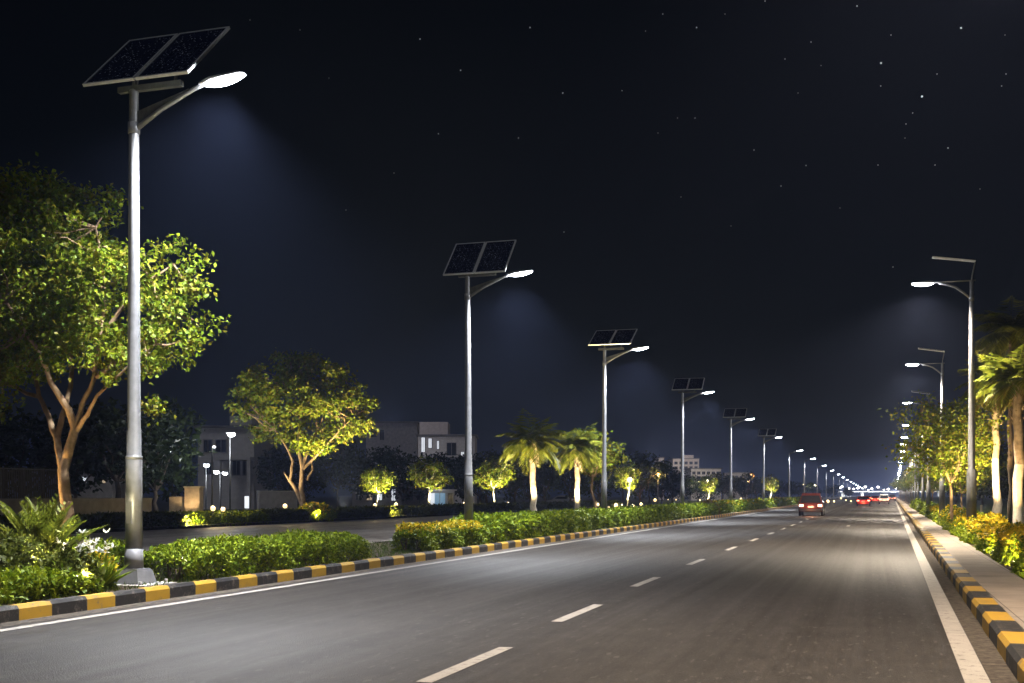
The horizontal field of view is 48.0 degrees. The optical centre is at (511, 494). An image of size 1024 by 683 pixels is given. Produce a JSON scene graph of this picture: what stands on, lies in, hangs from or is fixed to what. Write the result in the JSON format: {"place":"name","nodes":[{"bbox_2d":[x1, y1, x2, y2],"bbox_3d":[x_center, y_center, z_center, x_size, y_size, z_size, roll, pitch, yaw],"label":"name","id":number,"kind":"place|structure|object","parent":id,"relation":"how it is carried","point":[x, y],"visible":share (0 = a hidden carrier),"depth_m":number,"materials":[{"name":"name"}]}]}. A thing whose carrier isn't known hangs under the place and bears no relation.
{"place":"outdoors","nodes":[
{"label":"outdoors","id":0,"kind":"place"},
{"bbox_2d":[56,455,124,497],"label":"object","id":1,"kind":"structure","parent":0,"point":[108,489],"depth_m":92.00,"materials":[{"name":"white"}]},
{"bbox_2d":[193,416,275,509],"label":"white house","id":2,"kind":"structure","parent":0,"point":[246,452],"depth_m":128.00,"materials":[{"name":"paint"}]},
{"bbox_2d":[256,491,296,509],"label":"garden wall","id":3,"kind":"structure","parent":0,"point":[272,499],"depth_m":101.66,"materials":[{"name":"concrete"}]},
{"bbox_2d":[348,484,403,506],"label":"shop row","id":4,"kind":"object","parent":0,"point":[386,501],"visible":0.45,"depth_m":135.00,"materials":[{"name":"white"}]},
{"bbox_2d":[0,496,857,604],"bbox_3d":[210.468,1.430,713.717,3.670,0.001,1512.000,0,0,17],"label":"median ground","id":5,"kind":"structure","parent":0,"point":[373,556],"depth_m":23.33,"materials":[{"name":"green plant"}]},
{"bbox_2d":[0,528,55,599],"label":"bush","id":6,"kind":"object","parent":5,"relation":"on","point":[12,554],"visible":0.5,"depth_m":16.13,"materials":[{"name":"green plant"}]},
{"bbox_2d":[0,560,104,605],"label":"hedge","id":7,"kind":"object","parent":5,"relation":"on","point":[36,577],"visible":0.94,"depth_m":15.62,"materials":[{"name":"green plant"}]},
{"bbox_2d":[0,493,107,560],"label":"cycad","id":8,"kind":"object","parent":5,"relation":"on","point":[45,525],"visible":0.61,"depth_m":17.10,"materials":[{"name":"green plant"}]},
{"bbox_2d":[35,545,105,596],"bbox_3d":[-6.455,1.120,16.605,1.116,0.791,1.182,0,0,-14],"label":"bush","id":9,"kind":"object","parent":5,"relation":"on","point":[68,558],"visible":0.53,"depth_m":16.50,"materials":[{"name":"green plant"}]},
{"bbox_2d":[55,528,118,577],"bbox_3d":[-6.359,0.959,17.011,0.886,0.943,1.204,0,0,1],"label":"flowering plant","id":10,"kind":"object","parent":5,"relation":"on","point":[88,541],"visible":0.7,"depth_m":16.94,"materials":[{"name":"white plant"}]},
{"bbox_2d":[31,535,150,572],"bbox_3d":[-7.182,1.088,18.706,1.253,0.892,3.208,0,0,17],"label":"hedge","id":11,"kind":"object","parent":5,"relation":"on","point":[118,550],"visible":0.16,"depth_m":19.21,"materials":[{"name":"green plant"}]},
{"bbox_2d":[81,548,119,588],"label":"bush","id":12,"kind":"object","parent":5,"relation":"on","point":[101,558],"visible":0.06,"depth_m":17.65,"materials":[{"name":"green plant"}]},
{"bbox_2d":[76,537,136,586],"bbox_3d":[-6.126,1.016,17.338,0.987,0.827,0.865,0,0,17],"label":"flowering plant","id":13,"kind":"object","parent":5,"relation":"on","point":[109,579],"visible":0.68,"depth_m":17.27,"materials":[{"name":"green plant"}]},
{"bbox_2d":[0,151,230,538],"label":"broadleaf tree","id":14,"kind":"object","parent":5,"relation":"on","point":[78,303],"visible":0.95,"depth_m":19.55,"materials":[{"name":"green plant"}]},
{"bbox_2d":[82,26,246,587],"bbox_3d":[-5.287,-3.050,18.133,2.585,8.993,1.221,0,0,17],"label":"solar street lamp","id":15,"kind":"object","parent":5,"relation":"on","point":[134,61],"visible":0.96,"depth_m":18.14,"materials":[{"name":"metal"}]},
{"bbox_2d":[122,528,372,581],"bbox_3d":[-4.785,1.113,22.326,1.551,0.868,7.264,0,0,17],"label":"hedge","id":16,"kind":"object","parent":5,"relation":"on","point":[230,553],"visible":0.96,"depth_m":20.95,"materials":[{"name":"green plant"}]},
{"bbox_2d":[390,519,491,551],"bbox_3d":[-1.845,1.102,31.175,1.221,0.908,5.421,0,0,17],"label":"hedge","id":17,"kind":"object","parent":5,"relation":"on","point":[436,535],"visible":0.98,"depth_m":29.91,"materials":[{"name":"green plant"}]},
{"bbox_2d":[443,240,532,520],"bbox_3d":[-0.582,-3.053,33.630,2.585,8.993,1.221,0,0,16],"label":"solar street lamp","id":18,"kind":"object","parent":5,"relation":"on","point":[466,261],"visible":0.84,"depth_m":33.62,"materials":[{"name":"metal"}]},
{"bbox_2d":[495,408,567,511],"bbox_3d":[0.865,-0.933,46.119,2.897,4.946,3.011,0,0,17],"label":"palm tree","id":19,"kind":"object","parent":5,"relation":"on","point":[533,443],"visible":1,"depth_m":45.80,"materials":[{"name":"green plant"}]},
{"bbox_2d":[448,505,658,542],"bbox_3d":[2.729,1.040,47.011,1.984,1.159,27.858,0,0,17],"label":"hedge","id":20,"kind":"object","parent":5,"relation":"on","point":[503,525],"visible":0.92,"depth_m":41.20,"materials":[{"name":"green plant"}]},
{"bbox_2d":[549,422,609,525],"bbox_3d":[2.981,-0.874,52.013,2.913,4.824,2.885,0,0,17],"label":"palm tree","id":21,"kind":"object","parent":5,"relation":"on","point":[578,454],"visible":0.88,"depth_m":51.70,"materials":[{"name":"green plant"}]},
{"bbox_2d":[571,428,630,507],"bbox_3d":[3.872,-0.840,54.518,3.112,4.741,3.530,0,0,-40],"label":"garden tree","id":22,"kind":"object","parent":5,"relation":"on","point":[611,456],"visible":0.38,"depth_m":54.31,"materials":[{"name":"green plant"}]},
{"bbox_2d":[588,329,648,527],"bbox_3d":[4.771,-2.970,50.610,2.585,8.839,1.449,0,0,19],"label":"solar street lamp","id":23,"kind":"object","parent":5,"relation":"on","point":[612,337],"visible":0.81,"depth_m":50.63,"materials":[{"name":"metal"}]},
{"bbox_2d":[638,501,719,521],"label":"hedge","id":24,"kind":"object","parent":5,"relation":"on","point":[670,511],"visible":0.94,"depth_m":68.99,"materials":[{"name":"green plant"}]},
{"bbox_2d":[672,378,713,516],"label":"solar street lamp","id":25,"kind":"object","parent":5,"relation":"on","point":[682,384],"visible":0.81,"depth_m":71.99,"materials":[{"name":"metal"}]},
{"bbox_2d":[701,497,765,513],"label":"hedge","id":26,"kind":"object","parent":5,"relation":"on","point":[734,505],"visible":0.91,"depth_m":98.99,"materials":[{"name":"green plant"}]},
{"bbox_2d":[723,408,753,511],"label":"solar street lamp","id":27,"kind":"object","parent":5,"relation":"on","point":[738,412],"visible":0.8,"depth_m":97.35,"materials":[{"name":"metal"}]},
{"bbox_2d":[758,429,781,507],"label":"solar street lamp","id":28,"kind":"object","parent":5,"relation":"on","point":[767,432],"visible":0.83,"depth_m":127.79,"materials":[{"name":"metal"}]},
{"bbox_2d":[757,496,800,507],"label":"hedge","id":29,"kind":"object","parent":5,"relation":"on","point":[775,501],"visible":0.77,"depth_m":143.44,"materials":[{"name":"green plant"}]},
{"bbox_2d":[0,496,991,682],"bbox_3d":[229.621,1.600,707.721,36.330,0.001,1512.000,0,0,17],"label":"road","id":30,"kind":"structure","parent":0,"point":[830,596],"depth_m":14.43,"materials":[{"name":"asphalt"}]},
{"bbox_2d":[0,499,840,622],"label":"kerb","id":31,"kind":"structure","parent":30,"relation":"on","point":[37,609],"depth_m":20.25,"materials":[{"name":"yellow paint"}]},
{"bbox_2d":[0,498,849,631],"bbox_3d":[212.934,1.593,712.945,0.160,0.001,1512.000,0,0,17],"label":"edge line","id":32,"kind":"object","parent":30,"relation":"on","point":[32,625],"visible":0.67,"depth_m":18.98,"materials":[{"name":"white paint"}]},
{"bbox_2d":[0,497,855,626],"bbox_3d":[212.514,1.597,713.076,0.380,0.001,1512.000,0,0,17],"label":"gutter","id":33,"kind":"object","parent":30,"relation":"on","point":[12,623],"visible":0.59,"depth_m":19.86,"materials":[{"name":"concrete"}]},
{"bbox_2d":[416,503,849,681],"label":"lane markings","id":34,"kind":"object","parent":30,"relation":"on","point":[458,667],"visible":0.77,"depth_m":11.56,"materials":[{"name":"white paint"}]},
{"bbox_2d":[798,493,826,515],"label":"suv","id":35,"kind":"object","parent":30,"relation":"on","point":[810,502],"visible":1,"depth_m":87.50,"materials":[{"name":"red paint"}]},
{"bbox_2d":[895,501,990,682],"bbox_3d":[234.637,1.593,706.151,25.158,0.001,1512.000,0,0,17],"label":"edge line","id":36,"kind":"object","parent":30,"relation":"on","point":[971,668],"visible":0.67,"depth_m":13.72,"materials":[{"name":"white paint"}]},
{"bbox_2d":[896,500,1018,682],"bbox_3d":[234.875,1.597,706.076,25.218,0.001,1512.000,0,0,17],"label":"gutter","id":37,"kind":"object","parent":30,"relation":"on","point":[996,667],"visible":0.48,"depth_m":13.86,"materials":[{"name":"concrete"}]},
{"bbox_2d":[0,0,1023,495],"label":"sky","id":38,"kind":"structure","parent":0,"point":[668,193],"materials":[{"name":"black"}]},
{"bbox_2d":[6,496,1023,536],"bbox_3d":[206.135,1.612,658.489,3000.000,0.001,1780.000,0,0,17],"label":"ground","id":39,"kind":"structure","parent":0,"point":[163,505],"depth_m":285.22,"materials":[{"name":"asphalt"}]},
{"bbox_2d":[0,400,53,484],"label":"dark tree","id":40,"kind":"object","parent":39,"relation":"on","point":[10,450],"visible":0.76,"depth_m":79.26,"materials":[{"name":"green plant"}]},
{"bbox_2d":[0,401,83,498],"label":"dark tree","id":41,"kind":"object","parent":39,"relation":"on","point":[32,424],"visible":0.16,"depth_m":83.65,"materials":[{"name":"green plant"}]},
{"bbox_2d":[19,403,124,497],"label":"dark tree","id":42,"kind":"object","parent":39,"relation":"on","point":[76,479],"visible":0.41,"depth_m":82.80,"materials":[{"name":"green plant"}]},
{"bbox_2d":[36,397,217,497],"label":"dark tree","id":43,"kind":"object","parent":39,"relation":"on","point":[90,432],"visible":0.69,"depth_m":82.63,"materials":[{"name":"green plant"}]},
{"bbox_2d":[109,395,206,510],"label":"dark tree","id":44,"kind":"object","parent":39,"relation":"on","point":[185,418],"visible":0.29,"depth_m":91.21,"materials":[{"name":"green plant"}]},
{"bbox_2d":[151,439,197,501],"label":"dark tree","id":45,"kind":"object","parent":39,"relation":"on","point":[173,491],"visible":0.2,"depth_m":95.37,"materials":[{"name":"green plant"}]},
{"bbox_2d":[253,446,296,490],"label":"dark tree","id":46,"kind":"object","parent":39,"relation":"on","point":[264,476],"visible":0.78,"depth_m":121.22,"materials":[{"name":"green plant"}]},
{"bbox_2d":[273,457,329,504],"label":"dark tree","id":47,"kind":"object","parent":39,"relation":"on","point":[311,483],"visible":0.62,"depth_m":121.22,"materials":[{"name":"green plant"}]},
{"bbox_2d":[308,438,370,506],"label":"dark tree","id":48,"kind":"object","parent":39,"relation":"on","point":[339,456],"visible":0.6,"depth_m":124.35,"materials":[{"name":"green plant"}]},
{"bbox_2d":[338,445,404,505],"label":"dark tree","id":49,"kind":"object","parent":39,"relation":"on","point":[364,465],"visible":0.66,"depth_m":121.62,"materials":[{"name":"green plant"}]},
{"bbox_2d":[366,421,419,487],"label":"apartment wing","id":50,"kind":"structure","parent":39,"relation":"on","point":[396,434],"depth_m":205.00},
{"bbox_2d":[366,446,439,504],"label":"dark tree","id":51,"kind":"object","parent":39,"relation":"on","point":[406,461],"visible":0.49,"depth_m":122.92,"materials":[{"name":"green plant"}]},
{"bbox_2d":[404,488,430,505],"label":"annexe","id":52,"kind":"structure","parent":39,"relation":"on","point":[414,501],"depth_m":138.00,"materials":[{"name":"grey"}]},
{"bbox_2d":[2,496,838,532],"bbox_3d":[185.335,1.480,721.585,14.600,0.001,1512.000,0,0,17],"label":"garden verge","id":53,"kind":"structure","parent":39,"relation":"on","point":[647,503],"depth_m":179.17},
{"bbox_2d":[0,467,59,498],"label":"metal fence","id":54,"kind":"object","parent":53,"relation":"on","point":[37,483],"visible":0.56,"depth_m":60.06,"materials":[{"name":"metal"}]},
{"bbox_2d":[0,498,152,521],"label":"boundary wall","id":55,"kind":"structure","parent":53,"relation":"on","point":[87,505],"depth_m":58.98,"materials":[{"name":"concrete"}]},
{"bbox_2d":[0,509,191,532],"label":"hedge","id":56,"kind":"object","parent":53,"relation":"on","point":[158,518],"visible":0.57,"depth_m":50.67,"materials":[{"name":"green plant"}]},
{"bbox_2d":[169,486,204,511],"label":"gate pillar","id":57,"kind":"structure","parent":53,"relation":"on","point":[191,499],"depth_m":65.58,"materials":[{"name":"stone"}]},
{"bbox_2d":[172,509,271,527],"bbox_3d":[-14.940,1.232,59.834,1.594,0.949,7.982,0,0,17],"label":"hedge","id":58,"kind":"object","parent":53,"relation":"on","point":[205,518],"visible":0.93,"depth_m":59.17,"materials":[{"name":"green plant"}]},
{"bbox_2d":[261,507,311,522],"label":"hedge","id":59,"kind":"object","parent":53,"relation":"on","point":[284,515],"visible":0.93,"depth_m":65.27,"materials":[{"name":"green plant"}]},
{"bbox_2d":[223,347,380,506],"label":"broadleaf tree","id":60,"kind":"object","parent":53,"relation":"on","point":[295,385],"visible":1,"depth_m":86.18,"materials":[{"name":"green plant"}]},
{"bbox_2d":[293,501,338,521],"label":"bush","id":61,"kind":"object","parent":53,"relation":"on","point":[327,513],"visible":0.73,"depth_m":68.95,"materials":[{"name":"green plant"}]},
{"bbox_2d":[330,505,424,520],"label":"hedge","id":62,"kind":"object","parent":53,"relation":"on","point":[359,511],"visible":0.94,"depth_m":76.86,"materials":[{"name":"green plant"}]},
{"bbox_2d":[360,464,397,505],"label":"garden tree","id":63,"kind":"object","parent":53,"relation":"on","point":[379,484],"visible":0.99,"depth_m":104.53,"materials":[{"name":"green plant"}]},
{"bbox_2d":[406,455,455,503],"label":"garden tree","id":64,"kind":"object","parent":53,"relation":"on","point":[429,468],"visible":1,"depth_m":111.42,"materials":[{"name":"green plant"}]},
{"bbox_2d":[428,489,456,504],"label":"kiosk","id":65,"kind":"object","parent":53,"relation":"on","point":[445,496],"visible":0.62,"depth_m":125.08,"materials":[{"name":"white"}]},
{"bbox_2d":[436,454,486,503],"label":"dark tree","id":66,"kind":"object","parent":53,"relation":"on","point":[457,463],"visible":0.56,"depth_m":126.96,"materials":[{"name":"green plant"}]},
{"bbox_2d":[451,445,524,502],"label":"dark tree","id":67,"kind":"object","parent":53,"relation":"on","point":[477,461],"visible":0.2,"depth_m":129.71,"materials":[{"name":"green plant"}]},
{"bbox_2d":[473,455,515,502],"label":"garden tree","id":68,"kind":"object","parent":53,"relation":"on","point":[492,468],"visible":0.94,"depth_m":111.59,"materials":[{"name":"green plant"}]},
{"bbox_2d":[418,500,623,515],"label":"hedge","id":69,"kind":"object","parent":53,"relation":"on","point":[443,509],"visible":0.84,"depth_m":103.56,"materials":[{"name":"green plant"}]},
{"bbox_2d":[500,453,548,501],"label":"dark tree","id":70,"kind":"object","parent":53,"relation":"on","point":[514,490],"visible":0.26,"depth_m":134.65,"materials":[{"name":"green plant"}]},
{"bbox_2d":[526,451,563,500],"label":"dark tree","id":71,"kind":"object","parent":53,"relation":"on","point":[542,489],"visible":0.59,"depth_m":137.36,"materials":[{"name":"green plant"}]},
{"bbox_2d":[547,452,601,500],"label":"dark tree","id":72,"kind":"object","parent":53,"relation":"on","point":[569,475],"visible":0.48,"depth_m":144.61,"materials":[{"name":"green plant"}]},
{"bbox_2d":[580,452,629,500],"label":"dark tree","id":73,"kind":"object","parent":53,"relation":"on","point":[608,484],"visible":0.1,"depth_m":154.93,"materials":[{"name":"green plant"}]},
{"bbox_2d":[599,450,646,502],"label":"dark tree","id":74,"kind":"object","parent":53,"relation":"on","point":[635,458],"visible":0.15,"depth_m":189.62,"materials":[{"name":"green plant"}]},
{"bbox_2d":[611,459,672,505],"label":"dark tree","id":75,"kind":"object","parent":53,"relation":"on","point":[644,483],"visible":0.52,"depth_m":171.14,"materials":[{"name":"green plant"}]},
{"bbox_2d":[629,450,676,503],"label":"dark tree","id":76,"kind":"object","parent":53,"relation":"on","point":[648,456],"visible":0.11,"depth_m":199.17,"materials":[{"name":"green plant"}]},
{"bbox_2d":[640,467,690,504],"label":"dark tree","id":77,"kind":"object","parent":53,"relation":"on","point":[660,494],"visible":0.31,"depth_m":184.64,"materials":[{"name":"green plant"}]},
{"bbox_2d":[0,496,854,561],"bbox_3d":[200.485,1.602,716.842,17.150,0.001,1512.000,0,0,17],"label":"carriageway","id":78,"kind":"structure","parent":39,"relation":"on","point":[371,530],"depth_m":51.90,"materials":[{"name":"asphalt"}]},
{"bbox_2d":[425,451,458,488],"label":"dark tree","id":79,"kind":"object","parent":39,"relation":"on","point":[443,457],"visible":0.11,"depth_m":149.51,"materials":[{"name":"green plant"}]},
{"bbox_2d":[416,422,478,503],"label":"villa","id":80,"kind":"object","parent":39,"relation":"on","point":[433,437],"visible":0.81,"depth_m":190.00,"materials":[{"name":"white"}]},
{"bbox_2d":[614,463,641,505],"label":"garden tree","id":81,"kind":"object","parent":39,"relation":"on","point":[623,474],"visible":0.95,"depth_m":149.59,"materials":[{"name":"green plant"}]},
{"bbox_2d":[659,466,685,502],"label":"dark tree","id":82,"kind":"object","parent":39,"relation":"on","point":[674,480],"visible":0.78,"depth_m":179.24,"materials":[{"name":"green plant"}]},
{"bbox_2d":[667,455,699,498],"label":"apartment block","id":83,"kind":"structure","parent":39,"relation":"on","point":[690,461],"depth_m":420.00,"materials":[{"name":"white concrete"}]},
{"bbox_2d":[671,475,701,502],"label":"dark tree","id":84,"kind":"object","parent":39,"relation":"on","point":[690,481],"visible":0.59,"depth_m":191.83,"materials":[{"name":"green plant"}]},
{"bbox_2d":[684,468,722,500],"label":"hotel block","id":85,"kind":"structure","parent":39,"relation":"on","point":[701,472],"depth_m":330.00,"materials":[{"name":"white concrete"}]},
{"bbox_2d":[699,473,717,497],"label":"garden tree","id":86,"kind":"object","parent":39,"relation":"on","point":[708,485],"visible":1,"depth_m":189.55,"materials":[{"name":"green plant"}]},
{"bbox_2d":[696,479,727,499],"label":"tree","id":87,"kind":"object","parent":39,"relation":"on","point":[716,490],"visible":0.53,"depth_m":204.42,"materials":[{"name":"green plant"}]},
{"bbox_2d":[711,472,736,498],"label":"dark tree","id":88,"kind":"object","parent":39,"relation":"on","point":[726,479],"visible":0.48,"depth_m":229.34,"materials":[{"name":"green plant"}]},
{"bbox_2d":[734,471,756,498],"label":"dark tree","id":89,"kind":"object","parent":39,"relation":"on","point":[741,488],"visible":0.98,"depth_m":219.44,"materials":[{"name":"green plant"}]},
{"bbox_2d":[895,496,1023,578],"bbox_3d":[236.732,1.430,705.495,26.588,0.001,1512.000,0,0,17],"label":"planting strip","id":90,"kind":"object","parent":39,"relation":"on","point":[988,555],"visible":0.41,"depth_m":27.64,"materials":[{"name":"soil"}]},
{"bbox_2d":[905,348,944,517],"bbox_3d":[20.782,-3.025,57.832,1.900,8.910,0.907,0,0,17],"label":"solar street lamp","id":91,"kind":"object","parent":90,"relation":"on","point":[941,495],"visible":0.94,"depth_m":57.53,"materials":[{"name":"metal"}]},
{"bbox_2d":[911,256,976,533],"bbox_3d":[13.378,-3.025,35.630,1.900,8.910,0.907,0,0,17],"label":"solar street lamp","id":92,"kind":"object","parent":90,"relation":"on","point":[971,505],"visible":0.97,"depth_m":35.32,"materials":[{"name":"metal"}]},
{"bbox_2d":[877,389,1012,523],"bbox_3d":[17.577,-1.354,46.251,5.266,5.767,4.264,0,0,44],"label":"street tree","id":93,"kind":"object","parent":90,"relation":"on","point":[957,442],"visible":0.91,"depth_m":45.70,"materials":[{"name":"green plant"}]},
{"bbox_2d":[936,504,959,525],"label":"bush","id":94,"kind":"object","parent":90,"relation":"on","point":[943,513],"visible":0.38,"depth_m":52.73,"materials":[{"name":"green plant"}]},
{"bbox_2d":[941,506,965,531],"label":"bush","id":95,"kind":"object","parent":90,"relation":"on","point":[960,512],"visible":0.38,"depth_m":46.06,"materials":[{"name":"green plant"}]},
{"bbox_2d":[925,447,1005,507],"bbox_3d":[24.410,-0.770,62.156,4.332,4.556,3.957,0,0,3],"label":"street tree","id":96,"kind":"object","parent":90,"relation":"on","point":[962,490],"visible":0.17,"depth_m":61.73,"materials":[{"name":"green plant"}]},
{"bbox_2d":[949,510,983,536],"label":"bush","id":97,"kind":"object","parent":90,"relation":"on","point":[956,529],"visible":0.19,"depth_m":39.39,"materials":[{"name":"green plant"}]},
{"bbox_2d":[958,511,1008,544],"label":"bush","id":98,"kind":"object","parent":90,"relation":"on","point":[972,524],"visible":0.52,"depth_m":33.63,"materials":[{"name":"yellow plant"}]},
{"bbox_2d":[954,354,1023,513],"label":"palm tree","id":99,"kind":"object","parent":90,"relation":"on","point":[997,497],"visible":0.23,"depth_m":44.70,"materials":[{"name":"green plant"}]},
{"bbox_2d":[973,522,1015,554],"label":"bush","id":100,"kind":"object","parent":90,"relation":"on","point":[985,541],"visible":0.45,"depth_m":28.56,"materials":[{"name":"green plant"}]},
{"bbox_2d":[975,343,1023,523],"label":"palm tree","id":101,"kind":"object","parent":90,"relation":"on","point":[1014,391],"visible":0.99,"depth_m":34.69,"materials":[{"name":"green plant"}]},
{"bbox_2d":[991,520,1023,565],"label":"bush","id":102,"kind":"object","parent":90,"relation":"on","point":[1006,551],"visible":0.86,"depth_m":23.81,"materials":[{"name":"green plant"}]},
{"bbox_2d":[1010,534,1023,578],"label":"bush","id":103,"kind":"object","parent":90,"relation":"on","point":[1017,568],"visible":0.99,"depth_m":20.62,"materials":[{"name":"green plant"}]},
{"bbox_2d":[896,499,1023,682],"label":"kerb","id":104,"kind":"structure","parent":39,"relation":"on","point":[1002,628],"depth_m":14.45,"materials":[{"name":"yellow paint"}]},
{"bbox_2d":[896,497,1023,628],"bbox_3d":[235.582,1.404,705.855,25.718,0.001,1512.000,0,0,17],"label":"footpath","id":105,"kind":"structure","parent":39,"relation":"on","point":[1002,586],"depth_m":21.11,"materials":[{"name":"concrete"}]},
{"bbox_2d":[897,496,1007,518],"bbox_3d":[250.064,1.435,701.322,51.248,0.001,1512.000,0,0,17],"label":"lawn","id":106,"kind":"structure","parent":0,"point":[988,505],"depth_m":194.16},
{"bbox_2d":[965,440,1023,502],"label":"dark tree","id":107,"kind":"object","parent":106,"relation":"on","point":[1004,491],"visible":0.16,"depth_m":74.83,"materials":[{"name":"green plant"}]},
{"bbox_2d":[968,295,1023,522],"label":"palm tree","id":108,"kind":"object","parent":106,"relation":"on","point":[1001,340],"visible":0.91,"depth_m":54.80,"materials":[{"name":"green plant"}]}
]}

